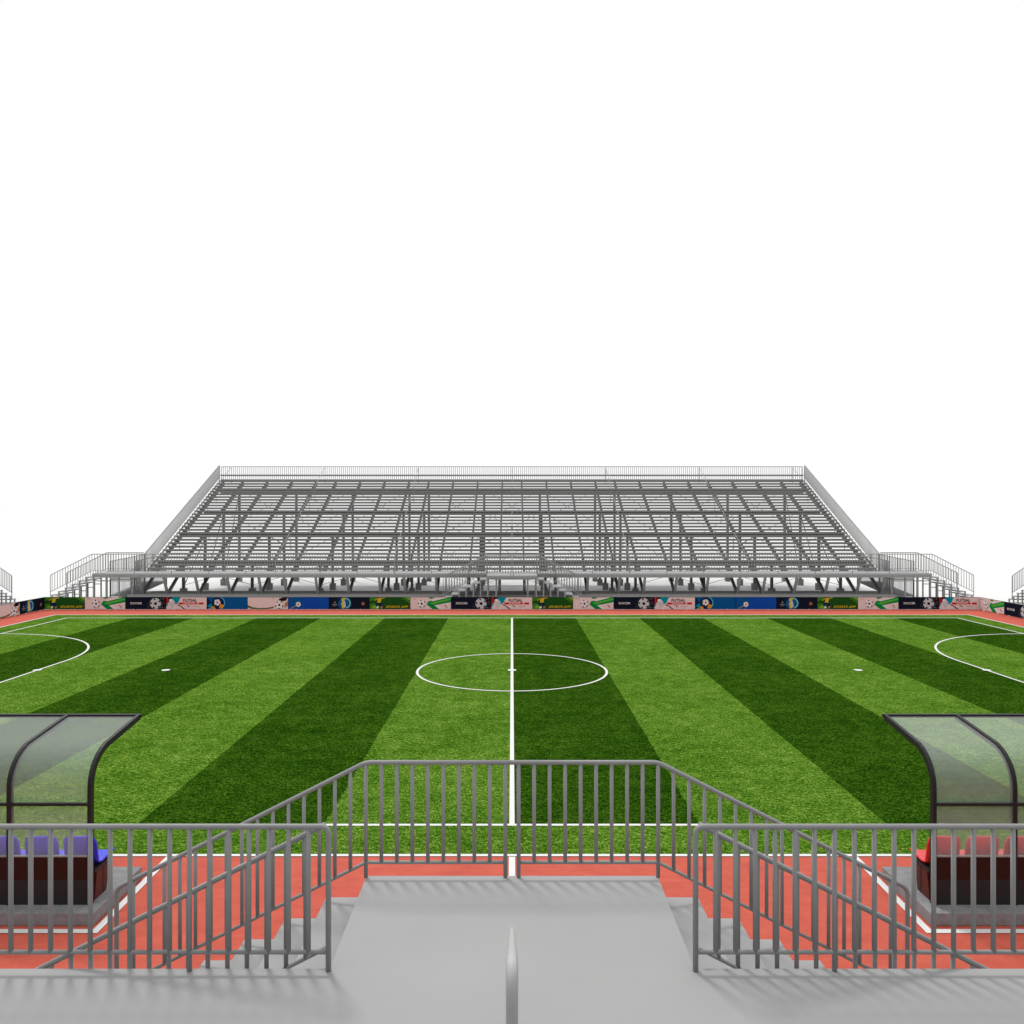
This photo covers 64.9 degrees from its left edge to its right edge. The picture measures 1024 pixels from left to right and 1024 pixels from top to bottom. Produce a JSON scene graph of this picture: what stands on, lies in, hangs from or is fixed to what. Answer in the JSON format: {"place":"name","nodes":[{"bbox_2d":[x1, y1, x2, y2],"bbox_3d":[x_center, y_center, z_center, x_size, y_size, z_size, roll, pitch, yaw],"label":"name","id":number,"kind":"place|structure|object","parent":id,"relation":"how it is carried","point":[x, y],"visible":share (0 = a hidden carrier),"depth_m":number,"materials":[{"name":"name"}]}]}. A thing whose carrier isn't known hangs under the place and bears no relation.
{"place":"outdoors","nodes":[
{"label":"outdoors","id":0,"kind":"place"},
{"bbox_2d":[0,590,15,603],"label":"metal stairs","id":1,"kind":"structure","parent":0,"point":[5,598],"depth_m":43.72,"materials":[{"name":"metal"}]},
{"bbox_2d":[0,615,1023,853],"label":"grass pitch","id":2,"kind":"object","parent":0,"point":[243,718],"depth_m":19.03,"materials":[{"name":"green plant"}]},
{"bbox_2d":[2,615,1021,855],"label":"turf edge lines","id":3,"kind":"object","parent":2,"relation":"on","point":[511,854],"visible":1,"depth_m":11.68,"materials":[{"name":"white paint"}]},
{"bbox_2d":[509,618,514,875],"bbox_3d":[0.000,4.966,24.331,0.090,0.001,26.862,0,0,0],"label":"halfway line","id":4,"kind":"object","parent":2,"relation":"on","point":[511,859],"visible":0.8,"depth_m":16.44,"materials":[{"name":"white paint"}]},
{"bbox_2d":[0,618,1023,825],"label":"boundary lines","id":5,"kind":"object","parent":2,"relation":"on","point":[511,824],"visible":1,"depth_m":12.81,"materials":[{"name":"white paint"}]},
{"bbox_2d":[416,653,607,690],"bbox_3d":[0.000,4.960,25.300,5.986,0.004,5.986,0,0,0],"label":"circle line","id":6,"kind":"object","parent":2,"relation":"on","point":[418,675],"visible":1,"depth_m":24.76,"materials":[{"name":"white paint"}]},
{"bbox_2d":[0,634,1023,682],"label":"penalty area lines","id":7,"kind":"object","parent":2,"relation":"on","point":[88,647],"visible":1,"depth_m":27.48,"materials":[{"name":"white paint"}]},
{"bbox_2d":[0,609,1023,968],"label":"running track","id":8,"kind":"structure","parent":0,"point":[352,883],"depth_m":10.65,"materials":[{"name":"red rubber"}]},
{"bbox_2d":[0,602,19,617],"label":"advertising board","id":9,"kind":"object","parent":8,"relation":"on","point":[9,609],"visible":1,"depth_m":38.14,"materials":[{"name":"pink"}]},
{"bbox_2d":[20,597,44,613],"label":"advertising board","id":10,"kind":"object","parent":8,"relation":"on","point":[31,605],"visible":1,"depth_m":39.96,"materials":[{"name":"black"}]},
{"bbox_2d":[44,597,84,609],"bbox_3d":[-22.770,4.652,41.050,2.064,0.643,0.260,0,0,0],"label":"advertising board","id":11,"kind":"object","parent":8,"relation":"on","point":[75,603],"visible":1,"depth_m":41.00,"materials":[{"name":"green plastic"}]},
{"bbox_2d":[0,867,141,925],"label":"concrete pad","id":12,"kind":"object","parent":8,"relation":"on","point":[80,913],"visible":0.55,"depth_m":9.75,"materials":[{"name":"grey concrete"}]},
{"bbox_2d":[0,714,141,905],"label":"dugout","id":13,"kind":"object","parent":12,"relation":"on","point":[60,871],"visible":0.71,"depth_m":9.89,"materials":[{"name":"black"}]},
{"bbox_2d":[85,597,125,609],"bbox_3d":[-20.700,4.652,41.050,2.064,0.643,0.260,0,0,0],"label":"advertising board","id":14,"kind":"object","parent":8,"relation":"on","point":[94,603],"visible":1,"depth_m":41.00,"materials":[{"name":"pink plastic"}]},
{"bbox_2d":[126,597,165,609],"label":"advertising board","id":15,"kind":"object","parent":8,"relation":"on","point":[135,603],"visible":1,"depth_m":41.00,"materials":[{"name":"black plastic"}]},
{"bbox_2d":[166,597,206,609],"bbox_3d":[-16.560,4.652,41.050,2.064,0.643,0.260,0,0,0],"label":"advertising board","id":16,"kind":"object","parent":8,"relation":"on","point":[175,603],"visible":1,"depth_m":41.00,"materials":[{"name":"pink plastic"}]},
{"bbox_2d":[207,597,247,609],"bbox_3d":[-14.490,4.652,41.050,2.064,0.643,0.260,0,0,0],"label":"advertising board","id":17,"kind":"object","parent":8,"relation":"on","point":[216,603],"visible":1,"depth_m":41.00,"materials":[{"name":"blue plastic"}]},
{"bbox_2d":[248,597,287,609],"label":"advertising board","id":18,"kind":"object","parent":8,"relation":"on","point":[256,603],"visible":1,"depth_m":41.00,"materials":[{"name":"pink plastic"}]},
{"bbox_2d":[288,597,328,609],"bbox_3d":[-10.350,4.652,41.050,2.064,0.643,0.260,0,0,0],"label":"advertising board","id":19,"kind":"object","parent":8,"relation":"on","point":[297,603],"visible":1,"depth_m":41.00,"materials":[{"name":"blue plastic"}]},
{"bbox_2d":[329,597,369,609],"bbox_3d":[-8.280,4.652,41.050,2.064,0.643,0.260,0,0,0],"label":"advertising board","id":20,"kind":"object","parent":8,"relation":"on","point":[360,603],"visible":1,"depth_m":41.00,"materials":[{"name":"black plastic"}]},
{"bbox_2d":[370,597,409,609],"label":"advertising board","id":21,"kind":"object","parent":8,"relation":"on","point":[378,603],"visible":1,"depth_m":41.00,"materials":[{"name":"green plastic"}]},
{"bbox_2d":[410,597,450,609],"bbox_3d":[-4.140,4.652,41.050,2.064,0.643,0.260,0,0,0],"label":"advertising board","id":22,"kind":"object","parent":8,"relation":"on","point":[419,603],"visible":1,"depth_m":41.00,"materials":[{"name":"pink"}]},
{"bbox_2d":[451,597,491,609],"bbox_3d":[-2.070,4.652,41.050,2.064,0.643,0.260,0,0,0],"label":"advertising board","id":23,"kind":"object","parent":8,"relation":"on","point":[459,603],"visible":1,"depth_m":41.00,"materials":[{"name":"black plastic"}]},
{"bbox_2d":[0,856,1023,932],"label":"dugout box lines","id":24,"kind":"object","parent":8,"relation":"on","point":[143,882],"visible":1,"depth_m":9.59,"materials":[{"name":"white paint"}]},
{"bbox_2d":[492,597,531,609],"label":"advertising board","id":25,"kind":"object","parent":8,"relation":"on","point":[500,603],"visible":1,"depth_m":41.00,"materials":[{"name":"pink plastic"}]},
{"bbox_2d":[532,597,572,609],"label":"advertising board","id":26,"kind":"object","parent":8,"relation":"on","point":[541,603],"visible":1,"depth_m":41.00,"materials":[{"name":"green plastic"}]},
{"bbox_2d":[573,597,613,609],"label":"advertising board","id":27,"kind":"object","parent":8,"relation":"on","point":[604,603],"visible":1,"depth_m":41.00,"materials":[{"name":"pink"}]},
{"bbox_2d":[614,597,653,609],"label":"advertising board","id":28,"kind":"object","parent":8,"relation":"on","point":[622,603],"visible":1,"depth_m":41.00,"materials":[{"name":"black plastic"}]},
{"bbox_2d":[654,597,694,609],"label":"advertising board","id":29,"kind":"object","parent":8,"relation":"on","point":[663,603],"visible":1,"depth_m":41.00,"materials":[{"name":"pink plastic"}]},
{"bbox_2d":[695,597,735,609],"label":"advertising board","id":30,"kind":"object","parent":8,"relation":"on","point":[704,603],"visible":1,"depth_m":41.00,"materials":[{"name":"blue plastic"}]},
{"bbox_2d":[736,597,775,609],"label":"advertising board","id":31,"kind":"object","parent":8,"relation":"on","point":[767,603],"visible":1,"depth_m":41.00,"materials":[{"name":"blue plastic"}]},
{"bbox_2d":[776,597,816,609],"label":"advertising board","id":32,"kind":"object","parent":8,"relation":"on","point":[785,603],"visible":1,"depth_m":41.00,"materials":[{"name":"black plastic"}]},
{"bbox_2d":[817,597,857,609],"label":"advertising board","id":33,"kind":"object","parent":8,"relation":"on","point":[826,603],"visible":1,"depth_m":41.00,"materials":[{"name":"green plastic"}]},
{"bbox_2d":[858,597,897,609],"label":"advertising board","id":34,"kind":"object","parent":8,"relation":"on","point":[867,603],"visible":1,"depth_m":41.00,"materials":[{"name":"pink plastic"}]},
{"bbox_2d":[898,597,938,609],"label":"advertising board","id":35,"kind":"object","parent":8,"relation":"on","point":[929,603],"visible":1,"depth_m":41.00,"materials":[{"name":"black plastic"}]},
{"bbox_2d":[882,867,1023,925],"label":"concrete pad","id":36,"kind":"object","parent":8,"relation":"on","point":[943,913],"visible":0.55,"depth_m":9.75,"materials":[{"name":"grey concrete"}]},
{"bbox_2d":[882,714,1023,905],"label":"dugout","id":37,"kind":"object","parent":36,"relation":"on","point":[963,871],"visible":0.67,"depth_m":9.89,"materials":[{"name":"black"}]},
{"bbox_2d":[939,597,978,609],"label":"advertising board","id":38,"kind":"object","parent":8,"relation":"on","point":[948,603],"visible":1,"depth_m":41.00,"materials":[{"name":"pink"}]},
{"bbox_2d":[979,597,1003,613],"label":"advertising board","id":39,"kind":"object","parent":8,"relation":"on","point":[992,605],"visible":1,"depth_m":39.96,"materials":[{"name":"pink plastic"}]},
{"bbox_2d":[1004,602,1023,617],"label":"advertising board","id":40,"kind":"object","parent":8,"relation":"on","point":[1014,609],"visible":1,"depth_m":38.14,"materials":[{"name":"black plastic"}]},
{"bbox_2d":[0,513,1023,604],"bbox_3d":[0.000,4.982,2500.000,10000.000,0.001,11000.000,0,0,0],"label":"ground","id":41,"kind":"structure","parent":0,"point":[37,550],"depth_m":110.00,"materials":[{"name":"white"}]},
{"bbox_2d":[110,566,166,596],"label":"side ramp","id":42,"kind":"structure","parent":41,"relation":"on","point":[125,591],"depth_m":47.89,"materials":[{"name":"paint"}]},
{"bbox_2d":[110,554,166,594],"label":"side ramp","id":43,"kind":"structure","parent":41,"relation":"on","point":[137,569],"depth_m":47.97,"materials":[{"name":"paint"}]},
{"bbox_2d":[445,577,486,596],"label":"metal stairs","id":44,"kind":"structure","parent":41,"relation":"on","point":[467,586],"depth_m":43.58,"materials":[{"name":"metal"}]},
{"bbox_2d":[443,555,511,596],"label":"metal railing","id":45,"kind":"object","parent":41,"relation":"on","point":[475,570],"visible":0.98,"depth_m":43.09,"materials":[{"name":"grey metal"}]},
{"bbox_2d":[127,475,896,596],"bbox_3d":[0.000,1.147,51.235,42.300,7.665,13.870,0,0,0],"label":"grandstand","id":46,"kind":"object","parent":41,"relation":"on","point":[239,490],"visible":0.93,"depth_m":51.12,"materials":[{"name":"metal"}]},
{"bbox_2d":[145,465,219,570],"bbox_3d":[-21.050,0.011,52.150,0.054,6.777,11.745,0,0,0],"label":"metal railing","id":47,"kind":"object","parent":46,"relation":"attached to","point":[171,528],"visible":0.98,"depth_m":51.14,"materials":[{"name":"grey metal"}]},
{"bbox_2d":[216,467,231,486],"bbox_3d":[-20.010,-1.887,56.000,0.036,2.580,3.031,0,0,0],"label":"aisle handrail","id":48,"kind":"object","parent":46,"relation":"on","point":[225,474],"visible":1,"depth_m":57.47,"materials":[{"name":"grey metal"}]},
{"bbox_2d":[404,497,410,537],"bbox_3d":[-6.670,0.306,51.500,0.036,2.580,3.031,0,0,0],"label":"aisle handrail","id":49,"kind":"object","parent":46,"relation":"on","point":[405,515],"visible":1,"depth_m":51.16,"materials":[{"name":"grey metal"}]},
{"bbox_2d":[413,467,418,501],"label":"aisle handrail","id":50,"kind":"object","parent":46,"relation":"on","point":[414,482],"visible":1,"depth_m":55.81,"materials":[{"name":"grey metal"}]},
{"bbox_2d":[445,554,486,594],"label":"metal railing","id":51,"kind":"object","parent":46,"relation":"on","point":[457,576],"visible":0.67,"depth_m":44.53,"materials":[{"name":"grey metal"}]},
{"bbox_2d":[92,571,931,596],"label":"walkway platform","id":52,"kind":"structure","parent":46,"relation":"on","point":[131,575],"depth_m":44.61,"materials":[{"name":"paint"}]},
{"bbox_2d":[51,576,101,596],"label":"metal stairs","id":53,"kind":"structure","parent":52,"relation":"attached to","point":[72,588],"depth_m":45.28,"materials":[{"name":"metal"}]},
{"bbox_2d":[66,552,144,586],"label":"metal railing","id":54,"kind":"object","parent":52,"relation":"attached to","point":[103,564],"visible":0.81,"depth_m":46.23,"materials":[{"name":"grey metal"}]},
{"bbox_2d":[157,532,179,571],"bbox_3d":[-20.010,2.305,47.000,0.036,2.190,3.031,0,0,0],"label":"aisle handrail","id":55,"kind":"object","parent":52,"relation":"on","point":[167,546],"visible":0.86,"depth_m":47.29,"materials":[{"name":"grey metal"}]},
{"bbox_2d":[50,554,487,596],"bbox_3d":[-13.465,3.539,44.630,24.252,2.461,0.037,0,0,0],"label":"metal railing","id":56,"kind":"object","parent":52,"relation":"attached to","point":[261,564],"visible":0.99,"depth_m":44.62,"materials":[{"name":"grey metal"}]},
{"bbox_2d":[275,533,290,571],"bbox_3d":[-13.340,2.305,47.000,0.036,2.190,3.031,0,0,0],"label":"aisle handrail","id":57,"kind":"object","parent":52,"relation":"on","point":[281,548],"visible":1,"depth_m":47.45,"materials":[{"name":"grey metal"}]},
{"bbox_2d":[733,532,748,571],"bbox_3d":[13.340,2.305,47.000,0.036,2.190,3.031,0,0,0],"label":"aisle handrail","id":58,"kind":"object","parent":52,"relation":"on","point":[742,548],"visible":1,"depth_m":47.57,"materials":[{"name":"grey metal"}]},
{"bbox_2d":[536,554,973,596],"bbox_3d":[13.465,3.539,44.630,24.252,2.461,0.037,0,0,0],"label":"metal railing","id":59,"kind":"object","parent":52,"relation":"attached to","point":[762,564],"visible":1,"depth_m":44.62,"materials":[{"name":"grey metal"}]},
{"bbox_2d":[844,532,866,571],"bbox_3d":[20.010,2.305,47.000,0.036,2.190,3.031,0,0,0],"label":"aisle handrail","id":60,"kind":"object","parent":52,"relation":"on","point":[856,546],"visible":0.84,"depth_m":47.29,"materials":[{"name":"grey metal"}]},
{"bbox_2d":[879,552,957,586],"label":"metal railing","id":61,"kind":"object","parent":52,"relation":"attached to","point":[920,564],"visible":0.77,"depth_m":46.23,"materials":[{"name":"grey metal"}]},
{"bbox_2d":[922,576,972,596],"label":"metal stairs","id":62,"kind":"structure","parent":52,"relation":"attached to","point":[950,588],"depth_m":45.28,"materials":[{"name":"metal"}]},
{"bbox_2d":[221,466,802,479],"bbox_3d":[0.000,-2.751,58.200,42.024,1.092,0.039,0,0,0],"label":"metal railing","id":63,"kind":"object","parent":46,"relation":"attached to","point":[510,472],"visible":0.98,"depth_m":58.19,"materials":[{"name":"grey metal"}]},
{"bbox_2d":[537,554,578,594],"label":"metal railing","id":64,"kind":"object","parent":46,"relation":"on","point":[566,576],"visible":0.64,"depth_m":44.53,"materials":[{"name":"grey metal"}]},
{"bbox_2d":[605,467,610,501],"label":"aisle handrail","id":65,"kind":"object","parent":46,"relation":"on","point":[609,482],"visible":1,"depth_m":55.81,"materials":[{"name":"grey metal"}]},
{"bbox_2d":[613,497,619,537],"bbox_3d":[6.670,0.306,51.500,0.036,2.580,3.031,0,0,0],"label":"aisle handrail","id":66,"kind":"object","parent":46,"relation":"on","point":[618,515],"visible":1,"depth_m":51.16,"materials":[{"name":"grey metal"}]},
{"bbox_2d":[792,467,807,486],"bbox_3d":[20.010,-1.887,56.000,0.036,2.580,3.031,0,0,0],"label":"aisle handrail","id":67,"kind":"object","parent":46,"relation":"on","point":[798,474],"visible":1,"depth_m":57.46,"materials":[{"name":"grey metal"}]},
{"bbox_2d":[804,465,878,570],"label":"metal railing","id":68,"kind":"object","parent":46,"relation":"attached to","point":[852,528],"visible":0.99,"depth_m":51.14,"materials":[{"name":"grey metal"}]},
{"bbox_2d":[487,573,536,596],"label":"landing platform","id":69,"kind":"structure","parent":41,"relation":"on","point":[507,576],"depth_m":43.13,"materials":[{"name":"paint"}]},
{"bbox_2d":[512,555,580,596],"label":"metal railing","id":70,"kind":"object","parent":41,"relation":"on","point":[548,570],"visible":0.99,"depth_m":43.09,"materials":[{"name":"grey metal"}]},
{"bbox_2d":[537,577,578,596],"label":"metal stairs","id":71,"kind":"structure","parent":41,"relation":"on","point":[556,586],"depth_m":43.58,"materials":[{"name":"metal"}]},
{"bbox_2d":[857,554,913,594],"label":"side ramp","id":72,"kind":"structure","parent":41,"relation":"on","point":[886,569],"depth_m":47.97,"materials":[{"name":"paint"}]},
{"bbox_2d":[861,566,913,596],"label":"side ramp","id":73,"kind":"structure","parent":41,"relation":"on","point":[898,591],"depth_m":47.89,"materials":[{"name":"paint"}]},
{"bbox_3d":[0.000,1.147,-0.635,42.300,7.665,13.870,0,0,0],"label":"grandstand","id":74,"kind":"object","parent":41,"relation":"on","visible":0},
{"bbox_2d":[0,969,1023,1023],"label":"walkway platform","id":75,"kind":"structure","parent":74,"relation":"on","point":[478,996],"depth_m":5.66,"materials":[{"name":"paint"}]},
{"bbox_2d":[0,824,330,972],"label":"metal railing","id":76,"kind":"object","parent":75,"relation":"attached to","point":[189,952],"visible":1,"depth_m":5.96,"materials":[{"name":"grey metal"}]},
{"bbox_2d":[506,927,517,1023],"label":"aisle handrail","id":77,"kind":"object","parent":75,"relation":"on","point":[511,986],"visible":1,"depth_m":2.30,"materials":[{"name":"grey metal"}]},
{"bbox_2d":[331,876,692,968],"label":"landing platform","id":78,"kind":"structure","parent":75,"relation":"attached to","point":[469,922],"depth_m":6.64,"materials":[{"name":"paint"}]},
{"bbox_2d":[198,897,357,968],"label":"metal stairs","id":79,"kind":"structure","parent":78,"relation":"attached to","point":[342,909],"depth_m":7.09,"materials":[{"name":"paint"}]},
{"bbox_2d":[34,822,325,968],"bbox_3d":[-2.548,3.651,6.060,2.304,2.638,0.042,0,0,0],"label":"metal railing","id":80,"kind":"object","parent":79,"relation":"on","point":[50,964],"visible":0.33,"depth_m":6.04,"materials":[{"name":"grey metal"}]},
{"bbox_2d":[114,760,511,968],"bbox_3d":[-1.850,3.640,7.500,3.700,2.660,0.042,0,0,0],"label":"metal railing","id":81,"kind":"object","parent":78,"relation":"attached to","point":[365,764],"visible":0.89,"depth_m":7.49,"materials":[{"name":"grey metal"}]},
{"bbox_2d":[512,760,909,968],"bbox_3d":[1.850,3.640,7.500,3.700,2.660,0.042,0,0,0],"label":"metal railing","id":82,"kind":"object","parent":78,"relation":"attached to","point":[658,764],"visible":0.91,"depth_m":7.49,"materials":[{"name":"grey metal"}]},
{"bbox_2d":[666,897,825,968],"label":"metal stairs","id":83,"kind":"structure","parent":78,"relation":"attached to","point":[681,909],"depth_m":7.09,"materials":[{"name":"paint"}]},
{"bbox_2d":[698,822,989,968],"bbox_3d":[2.548,3.651,6.060,2.304,2.638,0.042,0,0,0],"label":"metal railing","id":84,"kind":"object","parent":83,"relation":"on","point":[973,964],"visible":0.3,"depth_m":6.04,"materials":[{"name":"grey metal"}]},
{"bbox_2d":[693,824,1023,972],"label":"metal railing","id":85,"kind":"object","parent":75,"relation":"attached to","point":[834,952],"visible":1,"depth_m":5.96,"materials":[{"name":"grey metal"}]},
{"bbox_2d":[0,0,1023,512],"label":"sky","id":86,"kind":"structure","parent":0,"point":[233,232],"materials":[{"name":"white"}]},
{"bbox_2d":[1008,590,1023,603],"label":"metal stairs","id":87,"kind":"structure","parent":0,"point":[1018,598],"depth_m":43.72,"materials":[{"name":"metal"}]},
{"bbox_3d":[-34.035,1.147,25.300,13.870,7.665,28.960,0,0,0],"label":"grandstand","id":88,"kind":"object","parent":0,"visible":0},
{"bbox_3d":[-28.245,4.185,25.300,1.690,1.570,33.160,0,0,0],"label":"walkway platform","id":89,"kind":"object","parent":88,"relation":"on","visible":0},
{"bbox_2d":[0,568,11,598],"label":"metal railing","id":90,"kind":"object","parent":89,"relation":"on","point":[6,581],"visible":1,"depth_m":43.71,"materials":[{"name":"grey metal"}]},
{"bbox_3d":[34.035,1.147,25.300,13.870,7.665,28.960,0,0,0],"label":"grandstand","id":91,"kind":"object","parent":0,"visible":0},
{"bbox_3d":[28.245,4.185,25.300,1.690,1.570,33.160,0,0,0],"label":"walkway platform","id":92,"kind":"object","parent":91,"relation":"on","visible":0},
{"bbox_2d":[1012,568,1023,598],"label":"metal railing","id":93,"kind":"object","parent":92,"relation":"on","point":[1017,581],"visible":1,"depth_m":43.71,"materials":[{"name":"grey metal"}]}
]}

